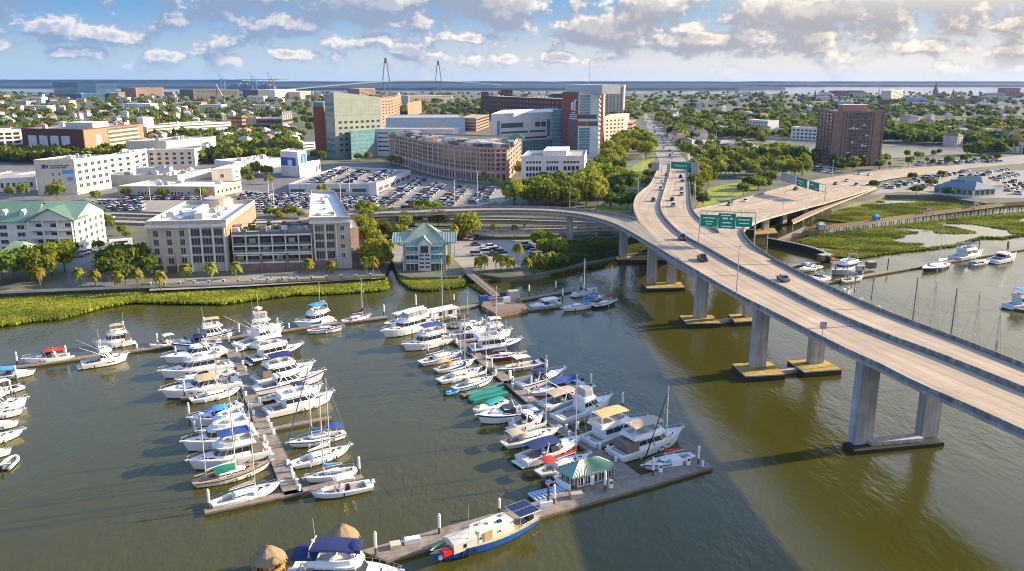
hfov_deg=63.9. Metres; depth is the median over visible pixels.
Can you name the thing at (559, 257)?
shrub
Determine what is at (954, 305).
sailboat
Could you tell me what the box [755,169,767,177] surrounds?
tree
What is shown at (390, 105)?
brick building
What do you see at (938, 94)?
city building
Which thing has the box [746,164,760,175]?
tree
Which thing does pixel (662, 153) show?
street
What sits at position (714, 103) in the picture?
city building
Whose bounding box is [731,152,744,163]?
tree
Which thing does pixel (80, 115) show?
house
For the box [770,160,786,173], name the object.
tree
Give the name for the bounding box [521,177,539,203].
tree
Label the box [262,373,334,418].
flybridge yacht
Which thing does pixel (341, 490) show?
console boat
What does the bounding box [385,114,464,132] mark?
hospital box
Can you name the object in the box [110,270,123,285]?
palm tree
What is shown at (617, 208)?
lawn
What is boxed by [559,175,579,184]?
tree
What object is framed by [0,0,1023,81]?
sky
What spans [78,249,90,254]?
parked car
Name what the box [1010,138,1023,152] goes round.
house
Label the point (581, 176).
tree
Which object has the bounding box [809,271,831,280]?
express cruiser
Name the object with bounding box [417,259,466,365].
sailboat
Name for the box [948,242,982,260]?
flybridge yacht
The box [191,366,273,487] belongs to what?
ketch
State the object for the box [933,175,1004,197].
restaurant
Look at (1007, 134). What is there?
house
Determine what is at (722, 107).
house
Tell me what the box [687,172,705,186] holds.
tree
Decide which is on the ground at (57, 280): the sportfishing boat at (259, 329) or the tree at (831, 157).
the tree at (831, 157)
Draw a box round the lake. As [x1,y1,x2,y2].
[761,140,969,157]
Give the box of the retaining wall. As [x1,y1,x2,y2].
[766,237,830,262]
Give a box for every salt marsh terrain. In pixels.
[800,216,1023,257]
[844,198,969,222]
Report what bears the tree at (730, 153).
on the ground at (57, 280)
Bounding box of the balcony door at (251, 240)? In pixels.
[249,238,255,242]
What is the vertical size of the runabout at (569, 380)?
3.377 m
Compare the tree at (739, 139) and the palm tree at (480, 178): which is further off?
the tree at (739, 139)
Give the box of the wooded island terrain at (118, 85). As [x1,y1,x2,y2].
[0,83,387,87]
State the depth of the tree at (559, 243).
321.98 m
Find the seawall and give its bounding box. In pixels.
[0,274,384,297]
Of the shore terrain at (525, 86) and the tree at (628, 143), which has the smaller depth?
the tree at (628, 143)
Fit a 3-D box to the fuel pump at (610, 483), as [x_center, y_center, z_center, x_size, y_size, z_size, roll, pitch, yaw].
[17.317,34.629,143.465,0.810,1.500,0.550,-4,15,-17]
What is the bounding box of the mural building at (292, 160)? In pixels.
[280,148,306,176]
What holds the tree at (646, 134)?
on the ground at (57, 280)
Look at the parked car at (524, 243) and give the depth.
342.48 m
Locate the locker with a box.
[856,265,865,270]
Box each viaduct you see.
[103,211,601,226]
[114,218,618,238]
[299,206,697,280]
[616,163,1023,454]
[693,164,959,216]
[716,183,874,259]
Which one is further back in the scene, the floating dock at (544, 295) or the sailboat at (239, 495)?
the floating dock at (544, 295)
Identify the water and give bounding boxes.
[0,86,1023,570]
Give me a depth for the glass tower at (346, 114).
717.71 m
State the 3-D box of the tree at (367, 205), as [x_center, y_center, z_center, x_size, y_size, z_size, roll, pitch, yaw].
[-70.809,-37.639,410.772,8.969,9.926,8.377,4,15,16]
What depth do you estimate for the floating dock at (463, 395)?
188.15 m
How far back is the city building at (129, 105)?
1755.04 m
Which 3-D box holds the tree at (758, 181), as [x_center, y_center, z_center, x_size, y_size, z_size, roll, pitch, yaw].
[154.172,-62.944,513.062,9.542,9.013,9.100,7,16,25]
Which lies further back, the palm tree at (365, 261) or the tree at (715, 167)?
the tree at (715, 167)
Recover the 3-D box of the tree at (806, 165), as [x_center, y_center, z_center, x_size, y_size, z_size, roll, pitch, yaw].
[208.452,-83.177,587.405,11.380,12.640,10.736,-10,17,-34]
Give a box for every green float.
[465,384,504,396]
[467,388,508,403]
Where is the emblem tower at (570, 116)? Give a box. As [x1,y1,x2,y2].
[562,84,620,153]
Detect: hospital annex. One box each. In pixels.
[110,170,188,184]
[136,165,172,172]
[158,167,211,179]
[211,159,259,180]
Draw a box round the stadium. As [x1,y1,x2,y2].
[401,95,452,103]
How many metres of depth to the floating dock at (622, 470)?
150.28 m
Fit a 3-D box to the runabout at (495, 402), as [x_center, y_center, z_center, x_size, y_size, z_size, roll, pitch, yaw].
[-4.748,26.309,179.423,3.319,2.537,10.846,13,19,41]
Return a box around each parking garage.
[143,124,177,133]
[158,121,230,129]
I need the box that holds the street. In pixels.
[643,114,686,163]
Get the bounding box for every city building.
[12,101,35,104]
[24,105,55,111]
[28,94,44,96]
[28,97,47,102]
[50,100,76,107]
[117,97,130,103]
[124,103,146,107]
[137,103,157,107]
[138,106,158,110]
[185,102,206,105]
[188,99,210,101]
[199,104,226,111]
[247,96,266,100]
[255,104,280,110]
[265,98,284,101]
[305,94,320,98]
[368,94,382,96]
[513,92,525,95]
[685,102,704,107]
[701,101,717,106]
[753,93,766,96]
[804,101,823,103]
[816,96,829,100]
[818,92,831,95]
[835,101,851,103]
[849,90,861,93]
[876,99,893,104]
[906,98,926,102]
[912,102,929,105]
[933,102,944,106]
[935,93,946,96]
[939,99,966,105]
[967,98,988,103]
[974,103,998,107]
[994,96,1008,100]
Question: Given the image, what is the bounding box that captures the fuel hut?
[555,456,618,489]
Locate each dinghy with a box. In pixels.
[0,454,19,471]
[257,393,277,401]
[443,389,458,395]
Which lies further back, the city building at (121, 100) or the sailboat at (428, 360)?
the city building at (121, 100)
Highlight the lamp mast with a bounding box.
[476,171,478,200]
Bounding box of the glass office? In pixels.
[52,82,96,95]
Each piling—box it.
[8,380,12,397]
[13,365,17,380]
[182,380,185,395]
[187,402,189,419]
[193,421,195,435]
[206,489,210,508]
[357,456,360,473]
[373,531,376,554]
[437,513,440,533]
[498,498,500,511]
[547,485,549,500]
[553,484,555,503]
[604,470,606,490]
[652,457,654,475]
[697,445,700,463]
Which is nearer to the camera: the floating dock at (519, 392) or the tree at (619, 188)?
the floating dock at (519, 392)
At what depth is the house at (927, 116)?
1334.92 m
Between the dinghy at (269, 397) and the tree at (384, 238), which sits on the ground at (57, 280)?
the tree at (384, 238)
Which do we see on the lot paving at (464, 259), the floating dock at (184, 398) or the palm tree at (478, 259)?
the palm tree at (478, 259)
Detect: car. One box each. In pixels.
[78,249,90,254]
[86,248,96,252]
[468,200,477,203]
[470,241,480,245]
[470,250,482,255]
[480,248,490,253]
[484,250,494,255]
[485,243,496,247]
[495,248,507,253]
[521,241,531,246]
[523,245,534,249]
[527,248,538,252]
[678,233,686,239]
[776,274,789,281]
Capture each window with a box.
[0,225,6,229]
[0,232,8,236]
[1,239,9,243]
[16,225,24,229]
[17,232,25,236]
[96,134,101,146]
[153,231,157,236]
[153,239,158,245]
[154,248,159,254]
[166,230,171,236]
[167,239,172,245]
[168,248,172,253]
[168,257,174,263]
[179,230,184,236]
[180,239,185,244]
[181,248,186,253]
[181,257,187,263]
[190,229,199,235]
[191,238,200,244]
[192,247,201,253]
[193,256,201,262]
[201,229,211,235]
[202,238,211,244]
[203,246,212,253]
[204,255,213,262]
[214,228,222,235]
[214,237,223,244]
[215,246,223,253]
[216,255,224,261]
[314,225,323,231]
[315,233,323,239]
[315,241,324,247]
[316,251,324,258]
[326,225,333,231]
[326,233,334,239]
[327,241,334,247]
[327,251,335,258]
[420,246,427,252]
[577,477,583,486]
[584,475,590,484]
[591,473,597,482]
[598,471,603,481]
[606,469,611,478]
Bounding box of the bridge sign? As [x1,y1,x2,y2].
[820,322,826,335]
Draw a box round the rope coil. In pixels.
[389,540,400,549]
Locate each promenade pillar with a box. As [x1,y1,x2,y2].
[280,277,296,281]
[295,276,310,280]
[310,276,325,280]
[325,275,340,280]
[340,274,354,279]
[354,274,369,279]
[369,273,383,278]
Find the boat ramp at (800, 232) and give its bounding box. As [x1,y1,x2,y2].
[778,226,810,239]
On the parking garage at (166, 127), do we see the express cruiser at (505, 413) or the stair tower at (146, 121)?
the stair tower at (146, 121)
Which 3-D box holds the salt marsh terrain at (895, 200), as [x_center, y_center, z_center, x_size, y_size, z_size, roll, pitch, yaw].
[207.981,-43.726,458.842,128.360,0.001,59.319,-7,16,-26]
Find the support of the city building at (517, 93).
on the ground at (57, 280)
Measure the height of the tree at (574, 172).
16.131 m
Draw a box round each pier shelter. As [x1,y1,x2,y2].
[816,222,825,229]
[872,214,880,220]
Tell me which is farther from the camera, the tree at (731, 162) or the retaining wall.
the tree at (731, 162)
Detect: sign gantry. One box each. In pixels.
[651,161,698,175]
[698,210,756,243]
[776,172,827,200]
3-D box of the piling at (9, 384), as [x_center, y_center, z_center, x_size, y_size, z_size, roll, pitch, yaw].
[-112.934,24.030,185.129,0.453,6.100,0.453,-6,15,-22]
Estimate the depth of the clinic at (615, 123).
893.81 m
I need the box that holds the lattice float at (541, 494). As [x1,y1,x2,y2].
[528,485,567,500]
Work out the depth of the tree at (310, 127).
1063.30 m
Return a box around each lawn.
[586,203,631,212]
[629,158,654,173]
[695,182,760,207]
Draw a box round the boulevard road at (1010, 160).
[879,155,1023,181]
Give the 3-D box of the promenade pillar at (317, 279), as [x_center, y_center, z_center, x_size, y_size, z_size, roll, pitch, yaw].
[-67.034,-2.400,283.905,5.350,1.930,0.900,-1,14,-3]
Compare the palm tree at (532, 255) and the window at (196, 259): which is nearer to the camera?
the window at (196, 259)
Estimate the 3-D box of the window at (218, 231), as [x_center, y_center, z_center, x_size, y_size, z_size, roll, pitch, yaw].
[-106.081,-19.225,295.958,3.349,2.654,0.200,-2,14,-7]
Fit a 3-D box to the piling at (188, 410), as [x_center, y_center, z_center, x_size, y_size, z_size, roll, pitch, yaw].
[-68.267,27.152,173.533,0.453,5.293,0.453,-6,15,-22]
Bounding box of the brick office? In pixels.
[21,120,143,149]
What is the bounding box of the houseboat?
[430,499,540,560]
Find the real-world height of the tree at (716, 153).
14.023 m
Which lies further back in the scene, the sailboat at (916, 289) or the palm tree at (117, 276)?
the palm tree at (117, 276)
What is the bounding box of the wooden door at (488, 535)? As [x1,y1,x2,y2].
[484,530,492,541]
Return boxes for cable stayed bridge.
[290,57,497,91]
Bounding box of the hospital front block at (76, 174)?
[33,153,111,194]
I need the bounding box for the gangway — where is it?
[462,269,498,295]
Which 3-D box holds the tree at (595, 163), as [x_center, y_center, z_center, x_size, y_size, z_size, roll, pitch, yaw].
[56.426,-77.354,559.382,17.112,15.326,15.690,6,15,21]
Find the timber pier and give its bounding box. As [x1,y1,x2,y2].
[805,201,1023,235]
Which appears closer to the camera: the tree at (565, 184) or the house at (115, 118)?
the tree at (565, 184)
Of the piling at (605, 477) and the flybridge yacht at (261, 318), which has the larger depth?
the flybridge yacht at (261, 318)
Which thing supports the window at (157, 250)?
in the hotel at (222, 233)
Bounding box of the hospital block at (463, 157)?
[388,130,524,183]
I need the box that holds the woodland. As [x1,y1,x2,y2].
[0,90,1023,161]
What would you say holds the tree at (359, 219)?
on the ground at (57, 280)
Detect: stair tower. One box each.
[136,117,153,126]
[368,181,378,194]
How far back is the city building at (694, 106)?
1975.38 m
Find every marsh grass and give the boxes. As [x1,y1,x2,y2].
[0,277,389,326]
[397,274,466,290]
[467,261,616,281]
[529,237,647,273]
[798,211,1023,258]
[819,197,977,222]
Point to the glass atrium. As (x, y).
(363, 141)
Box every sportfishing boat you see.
[0,389,29,408]
[76,332,129,369]
[224,299,284,350]
[547,380,612,423]
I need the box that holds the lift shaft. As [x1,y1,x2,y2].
[313,102,326,153]
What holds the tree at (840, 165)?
on the ground at (57, 280)
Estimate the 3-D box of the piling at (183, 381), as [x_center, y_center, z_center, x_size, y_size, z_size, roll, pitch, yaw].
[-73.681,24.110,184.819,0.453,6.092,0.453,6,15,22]
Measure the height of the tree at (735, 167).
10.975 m
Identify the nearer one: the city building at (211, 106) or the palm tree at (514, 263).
the palm tree at (514, 263)
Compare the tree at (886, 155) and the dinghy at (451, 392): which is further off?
the tree at (886, 155)
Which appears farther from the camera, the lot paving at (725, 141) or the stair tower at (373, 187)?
the lot paving at (725, 141)
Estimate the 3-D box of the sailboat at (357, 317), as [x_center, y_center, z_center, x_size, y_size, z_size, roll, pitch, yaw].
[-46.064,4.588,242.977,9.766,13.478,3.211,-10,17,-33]
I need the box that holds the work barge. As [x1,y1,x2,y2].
[478,289,527,316]
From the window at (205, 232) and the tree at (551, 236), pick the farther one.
the tree at (551, 236)
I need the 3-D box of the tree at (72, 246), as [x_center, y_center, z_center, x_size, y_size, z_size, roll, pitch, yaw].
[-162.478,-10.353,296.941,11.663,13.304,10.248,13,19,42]
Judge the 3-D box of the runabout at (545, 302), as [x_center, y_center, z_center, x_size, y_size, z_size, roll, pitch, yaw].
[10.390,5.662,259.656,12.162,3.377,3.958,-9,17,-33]
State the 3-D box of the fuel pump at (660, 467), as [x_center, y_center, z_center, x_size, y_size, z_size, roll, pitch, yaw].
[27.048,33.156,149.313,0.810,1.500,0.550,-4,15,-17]
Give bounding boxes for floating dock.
[12,315,387,368]
[180,393,202,400]
[204,474,363,515]
[222,340,303,494]
[274,416,331,430]
[361,457,712,563]
[432,325,605,454]
[457,302,482,310]
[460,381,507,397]
[513,374,531,380]
[520,288,579,301]
[528,304,563,311]
[554,448,640,488]
[565,414,597,426]
[789,261,820,266]
[821,247,1023,283]
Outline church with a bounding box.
[932,82,949,95]
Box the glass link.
[552,109,561,146]
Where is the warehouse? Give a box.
[196,127,227,129]
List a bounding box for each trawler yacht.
[91,321,136,348]
[179,407,259,451]
[244,330,304,365]
[295,300,336,326]
[380,305,433,337]
[466,286,522,354]
[580,405,647,447]
[831,247,859,275]
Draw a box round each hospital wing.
[0,171,34,174]
[0,174,37,191]
[108,148,147,172]
[126,135,215,149]
[147,143,211,166]
[376,127,458,155]
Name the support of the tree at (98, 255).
on the ground at (57, 280)
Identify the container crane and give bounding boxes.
[218,73,228,88]
[249,71,260,88]
[267,72,277,88]
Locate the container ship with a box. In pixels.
[228,83,275,88]
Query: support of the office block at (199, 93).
on the ground at (57, 280)
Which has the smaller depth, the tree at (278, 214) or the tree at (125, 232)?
the tree at (125, 232)
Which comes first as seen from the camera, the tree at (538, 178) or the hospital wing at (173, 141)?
the tree at (538, 178)
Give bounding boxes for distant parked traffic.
[92,143,1023,204]
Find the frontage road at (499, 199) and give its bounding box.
[491,187,644,202]
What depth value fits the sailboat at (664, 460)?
151.72 m
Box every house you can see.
[17,105,23,110]
[33,113,41,118]
[69,112,76,117]
[76,112,83,119]
[83,110,92,115]
[111,117,121,120]
[121,110,128,116]
[155,131,166,136]
[228,111,235,115]
[237,136,251,140]
[261,134,273,140]
[290,132,301,140]
[392,223,456,270]
[425,304,461,320]
[668,131,677,140]
[673,133,684,145]
[680,137,692,150]
[692,129,708,138]
[718,105,725,111]
[761,125,770,136]
[900,113,909,121]
[908,116,918,122]
[923,113,930,118]
[942,132,963,145]
[943,113,952,119]
[997,109,1004,114]
[1003,132,1014,137]
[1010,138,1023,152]
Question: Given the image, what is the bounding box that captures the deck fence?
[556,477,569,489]
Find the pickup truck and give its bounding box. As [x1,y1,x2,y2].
[697,253,707,261]
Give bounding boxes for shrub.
[549,252,568,263]
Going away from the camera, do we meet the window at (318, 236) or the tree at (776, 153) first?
the window at (318, 236)
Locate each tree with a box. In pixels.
[0,249,29,281]
[3,185,15,197]
[11,244,44,279]
[15,183,29,196]
[20,251,57,275]
[31,240,72,275]
[31,266,45,287]
[44,181,65,199]
[54,238,76,271]
[71,241,80,249]
[71,267,86,287]
[87,269,102,286]
[89,190,100,197]
[91,240,104,247]
[91,256,120,281]
[93,248,115,260]
[102,248,134,265]
[104,215,115,222]
[105,220,114,229]
[105,241,123,248]
[110,261,134,284]
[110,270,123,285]
[111,244,145,262]
[116,225,126,235]
[120,187,131,193]
[122,229,130,236]
[127,242,155,269]
[129,267,144,289]
[135,253,158,276]
[152,270,168,290]
[157,187,168,194]
[177,263,191,281]
[194,186,207,195]
[203,262,217,281]
[228,261,242,277]
[241,166,252,174]
[246,174,254,182]
[250,160,261,172]
[254,127,264,131]
[259,165,272,175]
[263,207,273,216]
[264,175,274,181]
[272,208,279,214]
[275,211,283,218]
[282,203,292,208]
[282,208,290,213]
[287,126,297,130]
[290,205,299,213]
[292,116,298,125]
[297,210,305,215]
[299,130,306,135]
[300,114,306,123]
[302,258,314,272]
[307,125,313,129]
[309,150,318,158]
[316,150,326,160]
[325,259,336,273]
[353,153,362,160]
[354,201,364,209]
[354,214,368,225]
[354,242,379,259]
[358,225,377,238]
[359,208,374,213]
[360,257,369,274]
[361,220,380,231]
[361,238,371,244]
[362,201,376,207]
[363,152,372,157]
[365,228,382,239]
[365,247,391,268]
[369,256,378,274]
[370,239,391,249]
[373,206,384,210]
[376,221,391,235]
[377,236,390,249]
[380,248,393,266]
[386,154,394,160]
[386,225,402,236]
[389,239,397,251]
[393,224,408,231]
[394,156,401,162]
[397,215,414,226]
[407,203,419,207]
[413,199,429,206]
[413,204,427,218]
[426,201,443,206]
[427,209,449,226]
[446,255,453,269]
[450,224,458,257]
[453,210,481,239]
[453,220,473,240]
[474,257,481,267]
[476,176,482,186]
[476,256,486,266]
[479,255,489,268]
[490,177,495,184]
[490,223,498,237]
[491,252,499,261]
[496,177,502,187]
[496,255,505,270]
[501,178,521,205]
[501,179,526,205]
[503,255,512,270]
[505,257,516,269]
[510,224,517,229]
[511,243,523,269]
[513,163,520,171]
[519,257,532,270]
[520,185,541,205]
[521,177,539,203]
[528,251,538,266]
[531,230,547,242]
[533,175,545,200]
[533,252,545,265]
[534,180,559,205]
[534,180,562,205]
[535,237,551,252]
[536,174,558,183]
[543,252,552,264]
[544,231,555,239]
[546,170,566,181]
[551,236,568,250]
[557,181,575,204]
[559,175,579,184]
[559,186,580,202]
[570,169,583,175]
[572,185,585,205]
[573,178,601,205]
[574,172,586,181]
[578,164,602,173]
[583,167,597,175]
[584,171,609,200]
[586,161,603,166]
[590,183,607,203]
[592,156,612,165]
[598,148,607,155]
[599,162,611,169]
[600,140,614,148]
[602,149,619,158]
[602,168,621,190]
[604,153,619,159]
[605,191,616,208]
[607,173,625,194]
[609,145,627,158]
[610,131,627,139]
[610,166,629,173]
[611,135,623,142]
[612,159,626,167]
[612,184,628,194]
[614,196,625,204]
[620,169,640,190]
[621,138,632,147]
[622,194,635,208]
[625,190,635,203]
[631,130,641,136]
[631,133,642,140]
[631,141,640,149]
[635,141,654,158]
[640,177,648,186]
[641,131,653,136]
[642,168,654,175]
[643,135,652,140]
[647,137,658,146]
[687,162,704,174]
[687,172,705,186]
[688,182,701,195]
[689,158,704,164]
[690,154,705,160]
[694,139,702,145]
[694,169,711,182]
[695,190,711,202]
[699,157,713,163]
[700,161,712,171]
[702,154,711,159]
[704,143,713,149]
[706,171,717,185]
[707,162,719,172]
[708,133,715,139]
[711,150,720,159]
[712,157,725,174]
[714,160,727,174]
[718,155,727,159]
[724,159,737,165]
[725,149,734,158]
[725,163,731,176]
[729,163,741,176]
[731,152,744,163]
[735,136,742,142]
[737,182,750,195]
[741,159,759,175]
[742,176,754,184]
[744,142,752,147]
[746,151,759,159]
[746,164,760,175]
[753,177,766,190]
[755,155,769,168]
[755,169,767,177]
[762,151,774,168]
[763,177,772,185]
[766,169,778,179]
[769,157,781,167]
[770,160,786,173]
[774,151,782,157]
[777,155,793,159]
[786,159,803,175]
[797,155,813,174]
[799,152,811,160]
[800,161,810,175]
[808,152,815,160]
[828,153,838,165]
[831,160,841,168]
[833,157,845,163]
[837,163,846,168]
[847,160,859,169]
[848,155,861,168]
[860,156,868,165]
[869,180,880,186]
[874,160,884,167]
[883,153,890,160]
[904,149,910,154]
[905,156,913,165]
[907,172,917,177]
[910,185,923,194]
[913,151,921,159]
[924,178,938,183]
[930,149,936,156]
[937,170,946,178]
[943,155,953,162]
[943,186,955,196]
[959,154,968,159]
[980,154,986,160]
[994,153,1001,158]
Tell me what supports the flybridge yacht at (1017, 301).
on the water
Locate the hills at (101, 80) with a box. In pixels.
[0,79,288,81]
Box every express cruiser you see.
[21,346,74,362]
[158,372,241,398]
[160,342,227,363]
[168,333,222,350]
[186,403,250,426]
[251,367,326,395]
[274,381,323,401]
[448,322,487,336]
[475,398,539,423]
[505,409,544,429]
[511,431,584,468]
[513,365,566,389]
[537,383,595,411]
[570,284,595,296]
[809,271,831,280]
[986,251,1016,263]
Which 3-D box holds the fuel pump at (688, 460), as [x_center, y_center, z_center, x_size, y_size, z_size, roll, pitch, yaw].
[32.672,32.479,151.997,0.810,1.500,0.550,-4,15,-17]
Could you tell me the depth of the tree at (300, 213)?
408.34 m
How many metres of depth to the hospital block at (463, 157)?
579.73 m
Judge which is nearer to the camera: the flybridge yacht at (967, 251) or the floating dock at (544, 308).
the floating dock at (544, 308)
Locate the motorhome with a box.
[109,238,133,244]
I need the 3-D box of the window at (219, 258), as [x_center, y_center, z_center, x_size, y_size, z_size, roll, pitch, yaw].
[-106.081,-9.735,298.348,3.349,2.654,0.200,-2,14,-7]
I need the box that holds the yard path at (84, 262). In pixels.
[65,241,132,287]
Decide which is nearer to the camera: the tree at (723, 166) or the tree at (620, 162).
the tree at (723, 166)
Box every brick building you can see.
[231,115,245,127]
[347,88,374,94]
[381,95,401,125]
[407,101,421,113]
[464,114,488,130]
[481,95,562,113]
[627,120,635,129]
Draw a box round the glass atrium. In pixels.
[350,129,376,159]
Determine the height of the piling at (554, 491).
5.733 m
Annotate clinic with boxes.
[117,179,241,196]
[214,154,280,167]
[241,141,314,149]
[299,160,320,177]
[604,113,628,140]
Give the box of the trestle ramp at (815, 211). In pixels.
[791,186,876,229]
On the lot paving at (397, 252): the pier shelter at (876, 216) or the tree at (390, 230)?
the tree at (390, 230)
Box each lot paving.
[0,158,383,218]
[85,198,239,211]
[236,175,502,213]
[390,243,402,265]
[451,240,538,270]
[687,139,757,159]
[871,170,1023,197]
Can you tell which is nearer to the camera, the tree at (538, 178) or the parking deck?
the tree at (538, 178)
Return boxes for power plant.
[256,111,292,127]
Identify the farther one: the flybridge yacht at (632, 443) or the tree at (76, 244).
the tree at (76, 244)
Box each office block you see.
[0,128,22,145]
[69,93,108,100]
[96,84,115,92]
[109,92,124,98]
[121,87,163,96]
[179,89,239,99]
[242,89,263,97]
[245,117,260,126]
[264,89,295,98]
[288,91,310,98]
[521,146,586,179]
[849,93,868,97]
[985,93,1004,95]
[997,88,1020,97]
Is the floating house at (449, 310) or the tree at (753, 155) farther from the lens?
the tree at (753, 155)
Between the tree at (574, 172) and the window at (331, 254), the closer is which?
the window at (331, 254)
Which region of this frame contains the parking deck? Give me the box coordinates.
[288,166,410,193]
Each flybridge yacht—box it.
[157,343,233,378]
[185,423,271,469]
[191,308,236,338]
[194,400,255,434]
[242,302,283,333]
[249,348,315,384]
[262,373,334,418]
[287,518,404,570]
[401,320,453,350]
[486,307,512,337]
[605,415,684,462]
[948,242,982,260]
[1000,283,1023,309]
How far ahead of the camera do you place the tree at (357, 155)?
693.79 m
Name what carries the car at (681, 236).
on the viaduct at (935, 368)
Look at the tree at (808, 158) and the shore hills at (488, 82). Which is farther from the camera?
the shore hills at (488, 82)
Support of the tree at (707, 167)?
on the ground at (57, 280)
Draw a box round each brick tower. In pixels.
[481,92,488,95]
[501,90,512,95]
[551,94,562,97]
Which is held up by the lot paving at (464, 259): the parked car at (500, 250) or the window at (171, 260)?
the parked car at (500, 250)
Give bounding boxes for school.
[981,128,1002,130]
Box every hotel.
[144,189,359,272]
[835,90,848,96]
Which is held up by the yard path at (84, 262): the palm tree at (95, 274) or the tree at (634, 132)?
the palm tree at (95, 274)
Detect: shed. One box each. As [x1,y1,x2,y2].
[817,253,832,260]
[865,260,876,268]
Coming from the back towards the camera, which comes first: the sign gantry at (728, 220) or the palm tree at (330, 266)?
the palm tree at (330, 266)
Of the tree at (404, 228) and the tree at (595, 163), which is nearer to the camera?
the tree at (404, 228)
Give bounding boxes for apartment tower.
[604,84,625,115]
[814,104,885,165]
[881,89,902,99]
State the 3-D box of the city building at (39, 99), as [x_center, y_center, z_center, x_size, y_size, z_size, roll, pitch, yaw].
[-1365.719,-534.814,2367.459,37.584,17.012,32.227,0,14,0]
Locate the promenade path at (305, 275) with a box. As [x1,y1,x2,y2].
[149,270,381,290]
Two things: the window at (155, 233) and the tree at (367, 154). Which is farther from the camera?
the tree at (367, 154)
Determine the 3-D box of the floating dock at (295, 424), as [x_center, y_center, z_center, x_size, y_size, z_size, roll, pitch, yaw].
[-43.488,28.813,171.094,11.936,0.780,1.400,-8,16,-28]
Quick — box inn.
[0,201,106,251]
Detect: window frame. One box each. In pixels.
[28,135,36,147]
[39,135,48,147]
[50,136,58,145]
[61,136,69,145]
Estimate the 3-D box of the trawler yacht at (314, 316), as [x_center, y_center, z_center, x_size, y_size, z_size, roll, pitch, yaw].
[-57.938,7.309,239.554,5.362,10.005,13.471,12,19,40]
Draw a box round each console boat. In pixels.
[0,378,25,394]
[149,333,185,346]
[310,472,374,498]
[384,311,401,326]
[443,316,465,327]
[494,354,544,372]
[837,271,862,283]
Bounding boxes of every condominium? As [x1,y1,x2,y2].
[749,119,778,131]
[791,126,816,140]
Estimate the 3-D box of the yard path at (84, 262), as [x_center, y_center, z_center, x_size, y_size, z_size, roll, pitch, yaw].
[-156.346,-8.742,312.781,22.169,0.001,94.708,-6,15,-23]
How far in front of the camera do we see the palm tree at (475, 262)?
302.51 m
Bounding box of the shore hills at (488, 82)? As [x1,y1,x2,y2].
[0,81,1023,83]
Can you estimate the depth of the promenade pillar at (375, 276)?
287.40 m
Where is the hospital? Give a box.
[491,108,556,152]
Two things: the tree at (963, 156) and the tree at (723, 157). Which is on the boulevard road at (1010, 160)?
the tree at (963, 156)
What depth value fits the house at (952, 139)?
853.68 m
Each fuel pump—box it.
[608,479,612,488]
[658,463,662,471]
[686,456,690,464]
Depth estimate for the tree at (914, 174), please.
559.65 m
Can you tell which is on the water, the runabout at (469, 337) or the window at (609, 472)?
the runabout at (469, 337)
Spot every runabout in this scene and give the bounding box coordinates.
[0,366,35,379]
[0,419,18,429]
[0,447,11,457]
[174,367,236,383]
[193,405,213,415]
[210,399,243,411]
[248,335,289,348]
[451,334,476,342]
[473,395,508,413]
[530,296,561,307]
[530,374,585,396]
[541,475,559,487]
[584,294,604,301]
[799,263,823,271]
[966,259,989,266]
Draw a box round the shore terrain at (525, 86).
[280,83,785,89]
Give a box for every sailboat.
[0,371,26,418]
[0,394,26,443]
[189,352,241,403]
[210,399,283,507]
[284,364,346,447]
[289,378,353,469]
[301,379,357,482]
[307,282,345,333]
[340,279,371,321]
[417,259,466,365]
[433,321,475,373]
[436,315,482,384]
[450,314,495,391]
[461,290,484,325]
[487,320,526,361]
[500,355,561,448]
[534,374,592,477]
[560,261,595,311]
[592,267,617,308]
[640,386,695,470]
[843,273,863,299]
[864,276,880,306]
[904,277,918,319]
[922,222,950,270]
[922,283,936,327]
[939,288,957,334]
[962,292,980,344]
[985,312,1001,352]
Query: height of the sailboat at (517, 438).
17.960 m
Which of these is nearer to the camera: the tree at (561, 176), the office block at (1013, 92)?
the tree at (561, 176)
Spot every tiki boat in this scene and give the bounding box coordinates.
[247,545,287,570]
[325,523,360,537]
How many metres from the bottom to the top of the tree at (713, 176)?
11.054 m
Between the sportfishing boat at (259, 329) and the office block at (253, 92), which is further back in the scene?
the office block at (253, 92)
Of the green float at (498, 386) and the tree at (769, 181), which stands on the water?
the green float at (498, 386)
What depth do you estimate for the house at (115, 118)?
1204.51 m
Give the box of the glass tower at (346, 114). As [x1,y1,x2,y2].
[324,92,381,158]
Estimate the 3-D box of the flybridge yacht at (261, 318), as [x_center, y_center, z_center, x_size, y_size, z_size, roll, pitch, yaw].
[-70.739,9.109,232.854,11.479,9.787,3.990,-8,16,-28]
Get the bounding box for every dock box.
[404,535,420,544]
[538,499,552,506]
[568,489,583,499]
[669,456,682,466]
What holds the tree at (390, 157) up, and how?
on the ground at (57, 280)
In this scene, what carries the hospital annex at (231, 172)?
on the lot paving at (279, 185)
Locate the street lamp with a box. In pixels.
[735,243,747,296]
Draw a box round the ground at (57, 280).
[0,91,1023,290]
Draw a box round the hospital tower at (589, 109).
[578,91,604,157]
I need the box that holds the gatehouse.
[1,241,36,251]

